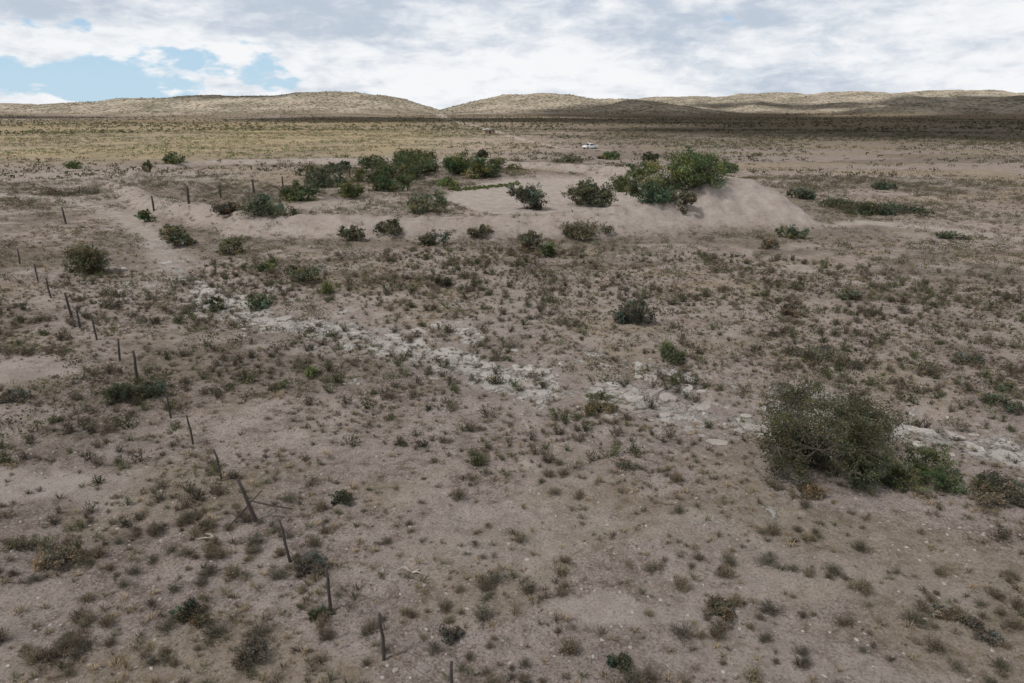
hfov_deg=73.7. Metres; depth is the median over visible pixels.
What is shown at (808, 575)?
bush
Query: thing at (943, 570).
bush
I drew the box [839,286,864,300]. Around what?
shrub
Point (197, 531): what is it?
bush
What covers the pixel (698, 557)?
bush
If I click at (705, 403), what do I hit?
flat boulder
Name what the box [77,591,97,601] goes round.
bush
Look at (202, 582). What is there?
bush
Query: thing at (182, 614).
shrub
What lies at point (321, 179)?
shrub
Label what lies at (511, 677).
bush
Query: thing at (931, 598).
bush
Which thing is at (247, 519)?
bush
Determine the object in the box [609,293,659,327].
shrub
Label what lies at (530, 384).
flat boulder
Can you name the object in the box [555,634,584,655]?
bush
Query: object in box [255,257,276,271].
shrub
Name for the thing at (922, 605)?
bush
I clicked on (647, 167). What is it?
shrub
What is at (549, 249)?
shrub
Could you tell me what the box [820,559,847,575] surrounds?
bush
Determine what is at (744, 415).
flat boulder
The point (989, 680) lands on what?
bush
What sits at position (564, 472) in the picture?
bush
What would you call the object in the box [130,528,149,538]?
bush
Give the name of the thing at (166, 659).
bush
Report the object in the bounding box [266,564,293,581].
bush
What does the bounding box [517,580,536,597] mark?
bush
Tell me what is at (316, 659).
bush
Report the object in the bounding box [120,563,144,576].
bush
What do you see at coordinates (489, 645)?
bush
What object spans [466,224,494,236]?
shrub
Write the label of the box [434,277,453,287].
shrub
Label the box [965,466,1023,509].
shrub
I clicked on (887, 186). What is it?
shrub
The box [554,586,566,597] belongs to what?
bush
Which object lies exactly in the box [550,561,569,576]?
bush
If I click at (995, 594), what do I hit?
bush
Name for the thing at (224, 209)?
shrub
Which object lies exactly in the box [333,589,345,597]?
bush
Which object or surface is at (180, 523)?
bush
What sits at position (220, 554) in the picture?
bush
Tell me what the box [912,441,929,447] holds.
flat boulder
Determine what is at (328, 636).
bush
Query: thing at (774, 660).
bush
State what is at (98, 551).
bush
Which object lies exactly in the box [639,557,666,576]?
bush
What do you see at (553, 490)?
bush
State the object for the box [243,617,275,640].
bush
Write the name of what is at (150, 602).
bush
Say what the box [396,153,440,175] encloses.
shrub
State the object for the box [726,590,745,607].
bush
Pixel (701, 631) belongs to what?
bush
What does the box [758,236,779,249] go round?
shrub
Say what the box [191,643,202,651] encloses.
bush
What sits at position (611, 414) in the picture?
flat boulder
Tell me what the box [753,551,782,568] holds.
bush
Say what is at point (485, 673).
bush
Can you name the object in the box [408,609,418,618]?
bush
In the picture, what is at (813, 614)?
bush
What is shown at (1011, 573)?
bush
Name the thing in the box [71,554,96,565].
bush
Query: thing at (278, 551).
bush
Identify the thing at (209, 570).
bush
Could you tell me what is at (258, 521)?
bush
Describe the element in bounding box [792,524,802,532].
bush
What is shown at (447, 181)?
shrub
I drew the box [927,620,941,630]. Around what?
bush
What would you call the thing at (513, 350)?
flat boulder
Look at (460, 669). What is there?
bush
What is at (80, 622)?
bush
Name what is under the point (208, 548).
bush
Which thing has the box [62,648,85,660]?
bush
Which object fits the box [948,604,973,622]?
bush
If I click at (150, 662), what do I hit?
bush
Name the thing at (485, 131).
shed
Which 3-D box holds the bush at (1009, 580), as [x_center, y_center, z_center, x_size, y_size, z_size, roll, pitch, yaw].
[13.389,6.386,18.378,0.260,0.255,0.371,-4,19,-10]
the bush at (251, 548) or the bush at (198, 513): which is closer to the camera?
the bush at (251, 548)
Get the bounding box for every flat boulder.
[238,323,255,327]
[276,316,292,321]
[376,352,389,355]
[410,327,425,332]
[503,374,510,381]
[504,347,518,351]
[512,364,533,372]
[520,382,540,388]
[534,368,552,374]
[595,382,607,387]
[603,410,618,415]
[606,382,625,387]
[611,390,623,393]
[619,404,631,408]
[623,395,645,401]
[626,406,639,410]
[643,374,656,381]
[653,385,666,391]
[659,393,677,403]
[659,413,669,417]
[685,384,692,389]
[693,401,711,406]
[694,402,710,409]
[706,439,727,444]
[736,418,751,425]
[740,413,751,417]
[742,425,773,432]
[900,424,923,434]
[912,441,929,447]
[920,428,936,434]
[943,429,964,440]
[963,441,986,451]
[967,432,979,436]
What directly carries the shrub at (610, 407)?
on the ground at (744, 206)
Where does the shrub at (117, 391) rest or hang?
on the ground at (744, 206)
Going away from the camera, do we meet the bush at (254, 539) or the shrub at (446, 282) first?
the bush at (254, 539)
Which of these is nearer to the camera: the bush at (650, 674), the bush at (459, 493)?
the bush at (650, 674)
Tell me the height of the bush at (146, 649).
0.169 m
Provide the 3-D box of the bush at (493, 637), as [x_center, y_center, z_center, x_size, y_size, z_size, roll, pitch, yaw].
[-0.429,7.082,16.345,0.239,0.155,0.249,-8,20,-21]
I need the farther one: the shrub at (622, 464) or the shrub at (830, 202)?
the shrub at (830, 202)
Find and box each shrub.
[0,388,31,402]
[31,534,87,571]
[41,184,102,196]
[59,238,113,275]
[63,159,83,168]
[100,377,167,402]
[133,209,157,221]
[140,160,152,171]
[158,223,198,245]
[161,151,184,163]
[168,596,214,628]
[203,295,224,311]
[208,201,243,215]
[215,234,248,254]
[229,634,270,669]
[233,192,302,216]
[244,293,270,310]
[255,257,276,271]
[276,179,322,201]
[284,260,321,281]
[293,547,329,578]
[295,163,332,175]
[302,170,346,187]
[306,604,336,621]
[323,160,350,172]
[331,489,354,505]
[336,179,364,198]
[336,224,365,240]
[350,167,392,183]
[355,154,392,168]
[368,172,414,191]
[371,152,422,177]
[371,217,402,235]
[395,146,437,159]
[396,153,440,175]
[403,188,450,214]
[417,229,452,245]
[432,175,461,187]
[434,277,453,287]
[437,623,464,645]
[439,154,472,173]
[460,156,501,177]
[461,148,488,157]
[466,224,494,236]
[485,157,522,169]
[506,182,549,209]
[517,230,544,252]
[539,240,557,257]
[550,155,585,162]
[558,218,615,238]
[560,177,618,207]
[584,394,619,414]
[585,389,614,400]
[596,150,620,159]
[602,173,638,191]
[606,651,633,673]
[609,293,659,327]
[614,457,641,469]
[623,170,681,203]
[624,158,666,177]
[640,151,659,161]
[659,344,687,364]
[674,188,699,213]
[701,593,736,621]
[719,157,738,172]
[740,366,917,488]
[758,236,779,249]
[774,224,809,239]
[777,302,799,317]
[785,339,867,372]
[786,185,816,199]
[787,479,829,499]
[818,196,852,206]
[818,429,932,494]
[831,192,896,215]
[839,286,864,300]
[868,198,934,218]
[871,181,898,189]
[886,442,1000,499]
[926,598,959,621]
[935,230,973,239]
[949,351,988,369]
[960,612,1006,647]
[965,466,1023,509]
[979,393,1023,413]
[993,381,1021,392]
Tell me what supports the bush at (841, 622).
on the ground at (744, 206)
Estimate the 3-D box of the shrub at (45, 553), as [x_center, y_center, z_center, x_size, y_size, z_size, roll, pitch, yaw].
[-12.755,5.967,19.208,1.522,0.721,1.308,0,19,0]
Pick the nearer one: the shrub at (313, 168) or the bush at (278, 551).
the bush at (278, 551)
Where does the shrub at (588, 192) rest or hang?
on the ground at (744, 206)
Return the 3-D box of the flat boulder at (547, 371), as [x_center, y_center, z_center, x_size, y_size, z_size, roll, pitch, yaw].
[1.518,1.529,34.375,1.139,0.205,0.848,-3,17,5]
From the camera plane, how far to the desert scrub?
49.28 m
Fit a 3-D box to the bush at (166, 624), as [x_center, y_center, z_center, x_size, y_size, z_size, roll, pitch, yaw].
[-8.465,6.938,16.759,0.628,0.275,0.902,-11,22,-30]
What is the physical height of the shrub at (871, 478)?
1.705 m
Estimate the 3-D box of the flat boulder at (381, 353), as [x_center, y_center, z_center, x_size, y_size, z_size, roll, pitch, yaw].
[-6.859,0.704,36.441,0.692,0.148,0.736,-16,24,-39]
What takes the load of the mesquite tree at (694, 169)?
on the ground at (744, 206)
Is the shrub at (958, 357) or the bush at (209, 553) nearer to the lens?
the bush at (209, 553)
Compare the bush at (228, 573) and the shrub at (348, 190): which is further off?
the shrub at (348, 190)
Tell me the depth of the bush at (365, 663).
15.62 m
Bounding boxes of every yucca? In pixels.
[300,364,321,376]
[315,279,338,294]
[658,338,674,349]
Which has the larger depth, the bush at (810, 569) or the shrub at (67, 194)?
the shrub at (67, 194)
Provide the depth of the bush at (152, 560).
19.27 m
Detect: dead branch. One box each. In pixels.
[195,533,213,543]
[399,566,423,574]
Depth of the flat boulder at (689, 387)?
32.22 m
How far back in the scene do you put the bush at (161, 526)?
20.77 m
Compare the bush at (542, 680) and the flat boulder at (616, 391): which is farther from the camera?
the flat boulder at (616, 391)
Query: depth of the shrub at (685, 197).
70.79 m
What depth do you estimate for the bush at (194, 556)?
19.32 m
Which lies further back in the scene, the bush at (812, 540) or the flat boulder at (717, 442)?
the flat boulder at (717, 442)
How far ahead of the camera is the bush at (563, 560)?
19.07 m
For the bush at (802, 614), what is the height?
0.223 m
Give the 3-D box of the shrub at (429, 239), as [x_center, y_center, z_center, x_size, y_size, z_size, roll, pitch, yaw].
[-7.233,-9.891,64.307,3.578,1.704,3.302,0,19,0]
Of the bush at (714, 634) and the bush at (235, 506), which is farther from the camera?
the bush at (235, 506)
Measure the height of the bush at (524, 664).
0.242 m
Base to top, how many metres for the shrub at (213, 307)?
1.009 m
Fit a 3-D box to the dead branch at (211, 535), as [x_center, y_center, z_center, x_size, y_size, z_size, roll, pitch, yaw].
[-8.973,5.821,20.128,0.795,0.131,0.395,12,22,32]
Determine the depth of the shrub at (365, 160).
147.54 m
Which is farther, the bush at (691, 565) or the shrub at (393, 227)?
the shrub at (393, 227)
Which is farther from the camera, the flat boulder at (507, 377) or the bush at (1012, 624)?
the flat boulder at (507, 377)
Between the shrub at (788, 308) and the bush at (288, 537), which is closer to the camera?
the bush at (288, 537)
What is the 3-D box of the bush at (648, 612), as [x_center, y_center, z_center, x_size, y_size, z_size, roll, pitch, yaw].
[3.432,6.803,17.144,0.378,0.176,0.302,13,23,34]
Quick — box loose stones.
[0,234,1023,682]
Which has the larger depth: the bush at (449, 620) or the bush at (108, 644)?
the bush at (449, 620)
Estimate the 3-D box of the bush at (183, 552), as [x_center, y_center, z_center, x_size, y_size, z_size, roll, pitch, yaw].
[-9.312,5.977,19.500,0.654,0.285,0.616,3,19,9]
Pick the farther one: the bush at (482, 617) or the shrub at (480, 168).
the shrub at (480, 168)
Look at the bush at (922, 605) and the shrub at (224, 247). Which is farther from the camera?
the shrub at (224, 247)
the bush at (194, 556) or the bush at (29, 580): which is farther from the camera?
the bush at (194, 556)
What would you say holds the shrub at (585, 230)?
on the ground at (744, 206)
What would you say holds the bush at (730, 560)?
on the ground at (744, 206)
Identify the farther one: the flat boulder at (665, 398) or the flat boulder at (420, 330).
the flat boulder at (420, 330)
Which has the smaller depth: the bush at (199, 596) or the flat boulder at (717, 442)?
the bush at (199, 596)
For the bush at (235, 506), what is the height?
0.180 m
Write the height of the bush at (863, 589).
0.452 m
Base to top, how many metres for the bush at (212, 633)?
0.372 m
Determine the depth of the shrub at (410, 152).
156.70 m
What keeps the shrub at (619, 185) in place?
on the ground at (744, 206)
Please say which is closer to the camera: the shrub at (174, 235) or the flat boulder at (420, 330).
the flat boulder at (420, 330)
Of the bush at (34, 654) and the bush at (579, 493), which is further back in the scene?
the bush at (579, 493)
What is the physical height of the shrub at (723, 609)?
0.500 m
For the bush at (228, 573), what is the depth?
18.50 m
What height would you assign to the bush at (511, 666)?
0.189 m
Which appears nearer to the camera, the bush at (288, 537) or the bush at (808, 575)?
the bush at (808, 575)
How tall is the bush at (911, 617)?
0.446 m
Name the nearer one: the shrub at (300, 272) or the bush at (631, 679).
the bush at (631, 679)
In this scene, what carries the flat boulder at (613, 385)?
on the ground at (744, 206)
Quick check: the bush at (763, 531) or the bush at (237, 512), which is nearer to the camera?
the bush at (763, 531)
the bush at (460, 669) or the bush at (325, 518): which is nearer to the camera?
the bush at (460, 669)
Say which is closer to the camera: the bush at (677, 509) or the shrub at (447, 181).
the bush at (677, 509)
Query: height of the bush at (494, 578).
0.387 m
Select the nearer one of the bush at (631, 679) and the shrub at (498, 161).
the bush at (631, 679)
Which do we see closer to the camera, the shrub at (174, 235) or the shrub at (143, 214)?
the shrub at (174, 235)
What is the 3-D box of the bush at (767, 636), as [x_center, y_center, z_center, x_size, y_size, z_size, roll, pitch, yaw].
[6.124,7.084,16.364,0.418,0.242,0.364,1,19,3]
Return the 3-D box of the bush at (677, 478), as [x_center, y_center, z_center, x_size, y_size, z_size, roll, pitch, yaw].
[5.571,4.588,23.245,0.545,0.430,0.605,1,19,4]
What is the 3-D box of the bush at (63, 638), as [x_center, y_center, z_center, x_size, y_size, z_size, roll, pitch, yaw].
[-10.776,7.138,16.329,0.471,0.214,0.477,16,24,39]
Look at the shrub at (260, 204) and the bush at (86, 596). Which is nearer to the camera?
the bush at (86, 596)
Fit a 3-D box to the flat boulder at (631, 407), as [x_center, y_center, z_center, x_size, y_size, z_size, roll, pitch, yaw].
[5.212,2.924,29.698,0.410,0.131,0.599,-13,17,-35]
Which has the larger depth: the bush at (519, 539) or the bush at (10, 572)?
the bush at (519, 539)
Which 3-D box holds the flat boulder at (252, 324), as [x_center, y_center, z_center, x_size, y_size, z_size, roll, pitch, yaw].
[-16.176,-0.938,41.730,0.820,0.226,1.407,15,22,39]
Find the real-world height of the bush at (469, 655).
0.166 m
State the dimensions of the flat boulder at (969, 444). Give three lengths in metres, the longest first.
1.205 x 0.702 x 0.143 m
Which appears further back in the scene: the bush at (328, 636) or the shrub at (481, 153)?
the shrub at (481, 153)
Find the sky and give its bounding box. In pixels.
[0,0,1023,109]
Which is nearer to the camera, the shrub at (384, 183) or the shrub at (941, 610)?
the shrub at (941, 610)
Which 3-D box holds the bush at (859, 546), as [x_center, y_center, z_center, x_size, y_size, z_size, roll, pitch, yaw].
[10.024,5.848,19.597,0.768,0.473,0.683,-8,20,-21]
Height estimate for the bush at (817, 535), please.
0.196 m
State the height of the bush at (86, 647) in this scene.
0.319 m
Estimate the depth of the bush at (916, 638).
16.20 m
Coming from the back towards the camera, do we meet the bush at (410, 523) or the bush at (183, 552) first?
the bush at (410, 523)
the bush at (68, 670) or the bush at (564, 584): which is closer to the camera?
the bush at (68, 670)
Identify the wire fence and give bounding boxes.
[7,244,452,682]
[61,162,394,223]
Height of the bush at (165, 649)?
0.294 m
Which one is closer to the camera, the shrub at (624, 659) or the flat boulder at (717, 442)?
the shrub at (624, 659)
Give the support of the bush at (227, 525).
on the ground at (744, 206)
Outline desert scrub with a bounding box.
[0,91,1023,562]
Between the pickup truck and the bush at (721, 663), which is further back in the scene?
the pickup truck
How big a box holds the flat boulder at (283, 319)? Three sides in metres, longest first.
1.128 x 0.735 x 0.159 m
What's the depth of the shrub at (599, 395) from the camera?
30.88 m
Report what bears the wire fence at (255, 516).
on the ground at (744, 206)
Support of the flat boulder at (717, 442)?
on the ground at (744, 206)
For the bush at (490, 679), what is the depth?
15.08 m
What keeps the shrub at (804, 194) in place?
on the ground at (744, 206)
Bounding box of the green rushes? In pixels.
[447,180,519,191]
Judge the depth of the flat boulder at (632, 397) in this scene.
31.14 m
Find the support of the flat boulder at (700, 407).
on the ground at (744, 206)
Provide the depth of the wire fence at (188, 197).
85.51 m
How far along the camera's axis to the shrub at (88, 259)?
53.09 m
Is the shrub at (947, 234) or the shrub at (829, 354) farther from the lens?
the shrub at (947, 234)
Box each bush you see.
[0,623,13,642]
[5,566,20,576]
[15,641,37,657]
[19,646,41,667]
[23,571,41,584]
[33,642,69,664]
[45,548,70,562]
[51,633,77,654]
[52,632,69,644]
[58,661,80,678]
[59,534,78,547]
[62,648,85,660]
[63,634,104,658]
[66,605,94,622]
[69,610,99,630]
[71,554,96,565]
[72,629,90,642]
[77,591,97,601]
[79,558,99,569]
[86,545,110,559]
[96,613,117,629]
[100,635,118,647]
[103,562,115,572]
[108,571,120,577]
[110,535,127,544]
[114,577,130,588]
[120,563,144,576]
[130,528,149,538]
[139,646,152,655]
[141,652,159,667]
[142,596,158,606]
[144,519,170,534]
[144,523,160,537]
[144,552,158,564]
[155,615,179,637]
[155,643,171,656]
[159,650,177,665]
[161,580,183,593]
[163,543,176,555]
[167,656,182,666]
[170,517,189,526]
[171,543,198,557]
[173,508,199,522]
[182,513,202,524]
[186,525,206,536]
[188,552,198,559]
[191,557,223,580]
[191,575,208,586]
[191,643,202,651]
[192,518,212,529]
[193,617,234,645]
[194,508,204,519]
[196,593,205,599]
[198,539,215,553]
[201,515,217,530]
[203,551,216,560]
[204,534,221,546]
[207,544,228,559]
[222,521,234,531]
[223,562,241,578]
[231,503,241,509]
[231,506,249,517]
[238,508,253,523]
[240,530,268,549]
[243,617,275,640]
[244,541,263,556]
[256,518,264,525]
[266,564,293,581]
[267,570,283,579]
[273,546,285,556]
[279,488,298,503]
[281,531,297,539]
[294,584,307,594]
[302,534,321,548]
[311,610,330,628]
[311,652,325,665]
[313,499,326,512]
[318,524,334,534]
[318,625,337,642]
[322,517,330,525]
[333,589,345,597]
[355,625,373,639]
[360,612,382,635]
[360,656,373,667]
[375,613,388,622]
[379,643,393,653]
[381,536,391,543]
[398,606,410,615]
[404,519,414,526]
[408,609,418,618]
[419,633,426,640]
[422,637,445,658]
[438,596,452,612]
[442,614,455,623]
[450,486,468,501]
[451,584,465,593]
[455,659,469,675]
[456,607,464,614]
[464,652,475,660]
[470,598,500,628]
[473,577,497,591]
[478,666,495,676]
[479,466,492,477]
[479,593,489,602]
[480,569,514,585]
[480,670,512,682]
[483,640,495,648]
[491,634,497,640]
[505,529,531,542]
[505,669,517,682]
[506,662,518,671]
[515,671,535,682]
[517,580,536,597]
[517,656,532,668]
[537,677,546,682]
[540,467,556,477]
[546,486,561,495]
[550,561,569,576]
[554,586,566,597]
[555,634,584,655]
[556,466,572,477]
[558,581,570,589]
[559,554,570,564]
[573,489,586,499]
[617,661,654,682]
[638,662,664,682]
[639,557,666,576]
[643,608,655,616]
[666,619,697,643]
[668,471,682,482]
[671,502,685,514]
[672,574,692,592]
[686,559,697,568]
[691,552,705,561]
[695,628,706,640]
[702,614,712,622]
[706,625,727,642]
[708,616,734,634]
[716,657,727,666]
[718,563,736,578]
[720,552,738,566]
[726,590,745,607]
[741,659,765,682]
[745,621,756,631]
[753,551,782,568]
[753,611,767,620]
[754,596,788,619]
[756,528,766,536]
[757,635,769,644]
[758,631,773,642]
[762,520,781,535]
[771,657,779,664]
[785,562,800,572]
[790,642,815,659]
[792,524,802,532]
[794,650,815,671]
[797,608,808,619]
[798,497,813,511]
[800,531,813,542]
[801,566,817,576]
[802,571,812,576]
[808,610,818,616]
[810,536,817,541]
[811,531,824,540]
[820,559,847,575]
[823,571,837,580]
[833,614,855,628]
[843,538,874,552]
[853,576,879,595]
[856,644,869,653]
[890,567,901,575]
[897,604,934,630]
[910,636,924,645]
[911,596,932,614]
[923,592,937,602]
[923,631,953,655]
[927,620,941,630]
[932,567,949,577]
[947,656,968,676]
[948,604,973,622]
[972,597,989,608]
[977,611,991,620]
[977,669,1004,682]
[979,584,1008,601]
[982,651,1017,676]
[991,606,1011,615]
[996,613,1023,629]
[1000,568,1019,578]
[1000,640,1014,650]
[1003,574,1016,583]
[1005,595,1023,610]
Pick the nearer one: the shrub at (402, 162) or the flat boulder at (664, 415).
the flat boulder at (664, 415)
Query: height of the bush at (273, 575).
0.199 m
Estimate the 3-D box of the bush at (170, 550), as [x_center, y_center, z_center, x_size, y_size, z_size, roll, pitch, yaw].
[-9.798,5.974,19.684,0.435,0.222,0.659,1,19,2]
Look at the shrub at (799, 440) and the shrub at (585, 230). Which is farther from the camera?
the shrub at (585, 230)
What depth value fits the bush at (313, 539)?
19.81 m
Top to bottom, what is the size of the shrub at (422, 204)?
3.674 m
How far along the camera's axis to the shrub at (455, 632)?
16.33 m
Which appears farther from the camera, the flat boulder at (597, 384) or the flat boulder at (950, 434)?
the flat boulder at (597, 384)
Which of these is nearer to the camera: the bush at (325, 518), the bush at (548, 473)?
the bush at (325, 518)
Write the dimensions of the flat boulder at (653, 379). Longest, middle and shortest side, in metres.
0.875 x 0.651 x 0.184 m
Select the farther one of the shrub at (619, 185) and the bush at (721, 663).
the shrub at (619, 185)
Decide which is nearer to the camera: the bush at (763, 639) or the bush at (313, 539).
the bush at (763, 639)
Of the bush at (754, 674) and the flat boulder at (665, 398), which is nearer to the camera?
the bush at (754, 674)
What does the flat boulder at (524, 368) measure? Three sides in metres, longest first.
1.575 x 0.593 x 0.260 m
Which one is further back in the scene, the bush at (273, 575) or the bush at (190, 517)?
the bush at (190, 517)
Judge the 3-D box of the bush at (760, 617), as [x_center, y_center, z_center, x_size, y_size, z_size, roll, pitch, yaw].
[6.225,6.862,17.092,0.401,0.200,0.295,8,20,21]
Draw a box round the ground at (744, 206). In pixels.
[0,90,1023,682]
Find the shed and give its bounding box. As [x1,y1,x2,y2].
[482,128,495,133]
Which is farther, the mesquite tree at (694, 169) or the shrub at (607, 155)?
the shrub at (607, 155)
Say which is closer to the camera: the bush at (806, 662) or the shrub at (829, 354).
the bush at (806, 662)
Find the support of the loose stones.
on the ground at (744, 206)
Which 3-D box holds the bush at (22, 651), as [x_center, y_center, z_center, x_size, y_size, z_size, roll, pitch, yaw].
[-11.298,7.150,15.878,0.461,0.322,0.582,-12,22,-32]
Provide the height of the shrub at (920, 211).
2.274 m
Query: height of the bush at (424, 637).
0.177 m
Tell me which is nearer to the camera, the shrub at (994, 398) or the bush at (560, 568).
the bush at (560, 568)
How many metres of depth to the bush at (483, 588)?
17.99 m
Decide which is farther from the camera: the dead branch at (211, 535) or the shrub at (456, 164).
the shrub at (456, 164)
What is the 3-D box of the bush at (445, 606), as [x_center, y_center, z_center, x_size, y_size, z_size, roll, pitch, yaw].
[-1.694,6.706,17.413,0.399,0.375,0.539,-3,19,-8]
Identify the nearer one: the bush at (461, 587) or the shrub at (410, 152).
the bush at (461, 587)
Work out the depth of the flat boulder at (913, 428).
27.63 m
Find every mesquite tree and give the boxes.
[630,165,687,198]
[660,143,732,188]
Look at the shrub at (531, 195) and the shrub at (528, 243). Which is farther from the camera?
the shrub at (531, 195)
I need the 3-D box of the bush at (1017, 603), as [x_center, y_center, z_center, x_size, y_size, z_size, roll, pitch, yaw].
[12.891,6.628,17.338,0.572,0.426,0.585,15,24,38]
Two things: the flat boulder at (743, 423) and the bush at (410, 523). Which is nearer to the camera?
the bush at (410, 523)
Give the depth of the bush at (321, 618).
16.89 m
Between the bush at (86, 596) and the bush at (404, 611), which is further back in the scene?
the bush at (86, 596)
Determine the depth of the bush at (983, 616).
17.10 m
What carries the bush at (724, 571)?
on the ground at (744, 206)
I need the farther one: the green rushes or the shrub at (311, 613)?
the green rushes
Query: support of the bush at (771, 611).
on the ground at (744, 206)
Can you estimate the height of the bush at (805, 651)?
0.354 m
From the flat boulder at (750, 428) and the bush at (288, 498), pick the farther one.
the flat boulder at (750, 428)
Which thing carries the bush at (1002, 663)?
on the ground at (744, 206)
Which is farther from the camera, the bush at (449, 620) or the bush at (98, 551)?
the bush at (98, 551)
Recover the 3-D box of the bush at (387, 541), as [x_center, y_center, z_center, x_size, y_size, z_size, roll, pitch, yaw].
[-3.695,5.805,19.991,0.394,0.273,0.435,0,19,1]
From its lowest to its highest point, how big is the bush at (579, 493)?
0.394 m
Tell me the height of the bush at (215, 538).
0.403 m
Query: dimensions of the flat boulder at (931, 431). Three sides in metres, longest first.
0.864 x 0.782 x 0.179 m
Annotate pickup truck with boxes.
[582,143,597,148]
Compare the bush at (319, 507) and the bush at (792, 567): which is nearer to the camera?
the bush at (792, 567)
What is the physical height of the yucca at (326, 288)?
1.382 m
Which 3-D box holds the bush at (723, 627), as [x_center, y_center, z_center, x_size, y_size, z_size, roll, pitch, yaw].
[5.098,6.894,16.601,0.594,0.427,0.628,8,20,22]
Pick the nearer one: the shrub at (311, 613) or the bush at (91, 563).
the shrub at (311, 613)
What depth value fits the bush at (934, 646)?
15.85 m
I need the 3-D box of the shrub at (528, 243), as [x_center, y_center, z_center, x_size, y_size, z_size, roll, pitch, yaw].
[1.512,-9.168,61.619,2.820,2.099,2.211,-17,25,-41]
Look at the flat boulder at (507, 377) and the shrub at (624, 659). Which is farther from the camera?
the flat boulder at (507, 377)
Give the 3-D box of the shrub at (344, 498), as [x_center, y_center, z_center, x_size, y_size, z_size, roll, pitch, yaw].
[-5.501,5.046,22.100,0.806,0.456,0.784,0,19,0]
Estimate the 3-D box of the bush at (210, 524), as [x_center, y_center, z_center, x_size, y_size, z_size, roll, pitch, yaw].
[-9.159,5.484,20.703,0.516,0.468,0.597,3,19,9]
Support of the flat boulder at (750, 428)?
on the ground at (744, 206)
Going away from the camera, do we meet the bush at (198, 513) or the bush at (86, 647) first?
the bush at (86, 647)
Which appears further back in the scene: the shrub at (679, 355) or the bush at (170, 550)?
the shrub at (679, 355)
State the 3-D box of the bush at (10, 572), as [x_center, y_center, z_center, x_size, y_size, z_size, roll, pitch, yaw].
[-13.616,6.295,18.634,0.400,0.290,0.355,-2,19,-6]
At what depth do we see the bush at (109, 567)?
18.90 m
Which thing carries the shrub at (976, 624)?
on the ground at (744, 206)
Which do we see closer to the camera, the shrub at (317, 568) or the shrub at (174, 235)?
the shrub at (317, 568)
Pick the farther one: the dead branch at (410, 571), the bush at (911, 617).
the dead branch at (410, 571)
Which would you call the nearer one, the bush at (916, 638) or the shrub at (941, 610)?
the bush at (916, 638)
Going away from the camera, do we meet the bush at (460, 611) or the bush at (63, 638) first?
the bush at (63, 638)
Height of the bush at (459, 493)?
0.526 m
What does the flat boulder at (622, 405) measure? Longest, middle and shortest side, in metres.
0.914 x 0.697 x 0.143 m
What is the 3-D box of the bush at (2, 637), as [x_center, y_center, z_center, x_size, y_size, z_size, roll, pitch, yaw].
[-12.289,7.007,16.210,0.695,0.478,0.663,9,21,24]
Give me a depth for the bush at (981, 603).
17.42 m
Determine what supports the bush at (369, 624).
on the ground at (744, 206)
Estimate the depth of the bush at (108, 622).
16.81 m
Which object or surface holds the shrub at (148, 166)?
on the ground at (744, 206)
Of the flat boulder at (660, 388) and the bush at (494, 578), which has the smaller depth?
the bush at (494, 578)
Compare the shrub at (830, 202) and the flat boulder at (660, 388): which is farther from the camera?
the shrub at (830, 202)
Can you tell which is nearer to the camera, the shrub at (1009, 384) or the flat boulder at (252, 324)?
the shrub at (1009, 384)
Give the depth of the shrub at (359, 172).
128.01 m
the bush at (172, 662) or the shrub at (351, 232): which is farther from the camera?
the shrub at (351, 232)
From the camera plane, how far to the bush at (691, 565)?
18.99 m
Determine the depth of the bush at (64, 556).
19.23 m
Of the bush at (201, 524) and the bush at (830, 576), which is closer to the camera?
the bush at (830, 576)
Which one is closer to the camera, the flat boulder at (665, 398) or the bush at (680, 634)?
the bush at (680, 634)
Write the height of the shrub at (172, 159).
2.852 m
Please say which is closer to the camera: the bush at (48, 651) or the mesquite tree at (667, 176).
the bush at (48, 651)
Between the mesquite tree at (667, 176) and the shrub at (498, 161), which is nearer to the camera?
the mesquite tree at (667, 176)
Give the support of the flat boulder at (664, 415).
on the ground at (744, 206)
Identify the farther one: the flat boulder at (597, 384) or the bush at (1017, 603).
the flat boulder at (597, 384)
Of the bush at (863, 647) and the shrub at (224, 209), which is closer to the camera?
the bush at (863, 647)
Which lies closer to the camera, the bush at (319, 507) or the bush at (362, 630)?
the bush at (362, 630)
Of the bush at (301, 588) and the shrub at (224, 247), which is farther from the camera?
the shrub at (224, 247)
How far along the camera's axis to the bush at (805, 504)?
21.75 m
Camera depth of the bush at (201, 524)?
20.64 m
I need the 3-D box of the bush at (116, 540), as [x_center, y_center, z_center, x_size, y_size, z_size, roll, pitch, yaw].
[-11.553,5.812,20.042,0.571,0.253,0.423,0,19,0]
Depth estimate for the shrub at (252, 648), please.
15.66 m
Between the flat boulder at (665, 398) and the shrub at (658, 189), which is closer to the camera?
the flat boulder at (665, 398)
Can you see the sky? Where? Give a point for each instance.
(438, 54)
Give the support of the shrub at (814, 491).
on the ground at (744, 206)
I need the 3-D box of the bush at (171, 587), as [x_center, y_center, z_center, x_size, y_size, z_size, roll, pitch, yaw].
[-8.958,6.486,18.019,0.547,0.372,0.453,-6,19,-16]
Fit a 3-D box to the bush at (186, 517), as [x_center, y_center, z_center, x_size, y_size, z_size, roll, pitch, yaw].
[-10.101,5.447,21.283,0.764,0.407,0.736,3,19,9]

